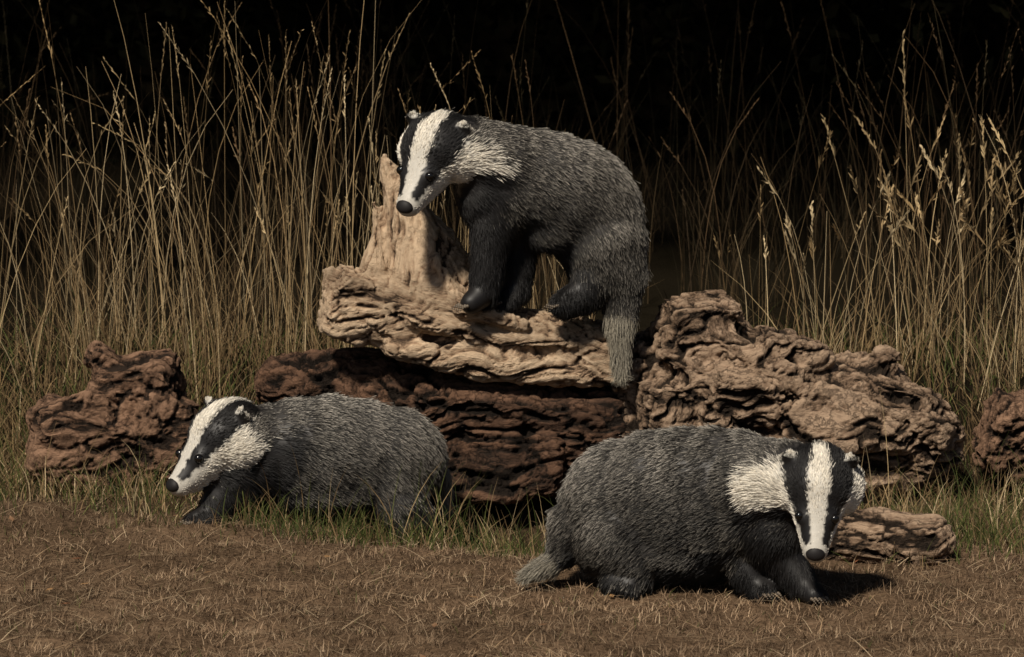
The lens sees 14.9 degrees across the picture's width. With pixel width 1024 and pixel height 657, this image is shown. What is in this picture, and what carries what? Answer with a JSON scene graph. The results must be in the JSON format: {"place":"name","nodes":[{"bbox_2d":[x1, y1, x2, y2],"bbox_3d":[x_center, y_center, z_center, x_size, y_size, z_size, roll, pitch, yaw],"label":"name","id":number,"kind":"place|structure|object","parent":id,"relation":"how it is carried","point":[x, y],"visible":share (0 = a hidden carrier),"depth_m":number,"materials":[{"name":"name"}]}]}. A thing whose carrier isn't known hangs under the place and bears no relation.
{"place":"outdoors","nodes":[
{"label":"outdoors","id":0,"kind":"place"},
{"bbox_2d":[0,0,1023,656],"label":"ground","id":1,"kind":"structure","parent":0,"point":[660,264],"depth_m":13.23,"materials":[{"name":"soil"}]},
{"bbox_2d":[24,340,199,494],"bbox_3d":[-1.055,0.244,10.314,0.461,0.419,0.257,-1,7,-8],"label":"broken log","id":2,"kind":"object","parent":1,"relation":"on","point":[127,399],"visible":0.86,"depth_m":10.23,"materials":[{"name":"brown wood"}]},
{"bbox_2d":[166,392,458,541],"bbox_3d":[-0.515,0.343,9.950,0.704,0.345,0.338,0,7,0],"label":"badger","id":3,"kind":"object","parent":1,"relation":"on","point":[230,441],"visible":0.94,"depth_m":9.85,"materials":[{"name":"fur"}]},
{"bbox_2d":[253,346,626,505],"bbox_3d":[-0.059,0.264,10.400,1.262,0.426,0.440,0,7,0],"label":"rotten log","id":4,"kind":"object","parent":1,"relation":"on","point":[528,436],"visible":0.38,"depth_m":10.24,"materials":[{"name":"red wood"}]},
{"bbox_2d":[317,154,634,391],"bbox_3d":[-0.092,-0.148,10.275,0.842,0.618,0.294,0,7,0],"label":"fallen log","id":5,"kind":"object","parent":4,"relation":"on","point":[400,292],"visible":0.84,"depth_m":10.19,"materials":[{"name":"beige wood"}]},
{"bbox_2d":[396,107,652,387],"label":"badger","id":6,"kind":"object","parent":5,"relation":"on","point":[525,196],"visible":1,"depth_m":10.09,"materials":[{"name":"fur"}]},
{"bbox_2d":[0,0,1023,166],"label":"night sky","id":7,"kind":"structure","parent":1,"relation":"on","point":[663,29],"depth_m":15.81,"materials":[{"name":"plant"}]},
{"bbox_2d":[9,514,1023,656],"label":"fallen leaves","id":8,"kind":"object","parent":1,"relation":"on","point":[433,625],"visible":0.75,"depth_m":9.03,"materials":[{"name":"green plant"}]},
{"bbox_2d":[512,423,866,605],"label":"badger","id":9,"kind":"object","parent":1,"relation":"on","point":[751,516],"visible":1,"depth_m":9.00,"materials":[{"name":"fur"}]},
{"bbox_2d":[610,289,965,502],"bbox_3d":[0.717,0.200,10.292,0.944,0.593,0.393,0,7,0],"label":"log","id":10,"kind":"object","parent":1,"relation":"on","point":[701,358],"visible":0.66,"depth_m":10.17,"materials":[{"name":"brown wood"}]},
{"bbox_2d":[824,506,956,565],"bbox_3d":[0.878,0.508,9.499,0.399,0.158,0.145,1,7,9],"label":"log","id":11,"kind":"object","parent":1,"relation":"on","point":[871,533],"visible":0.74,"depth_m":9.44,"materials":[{"name":"brown wood"}]},
{"bbox_2d":[971,387,1023,482],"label":"broken log","id":12,"kind":"object","parent":1,"relation":"on","point":[1003,411],"visible":0.96,"depth_m":10.28,"materials":[{"name":"brown wood"}]},
{"bbox_2d":[0,0,1023,570],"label":"tall grass","id":13,"kind":"structure","parent":0,"point":[26,482],"depth_m":10.84,"materials":[{"name":"beige plant"}]},
{"bbox_2d":[0,0,1023,331],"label":"meadow grass","id":14,"kind":"structure","parent":0,"point":[708,178],"depth_m":13.00,"materials":[{"name":"beige plant"}]}
]}

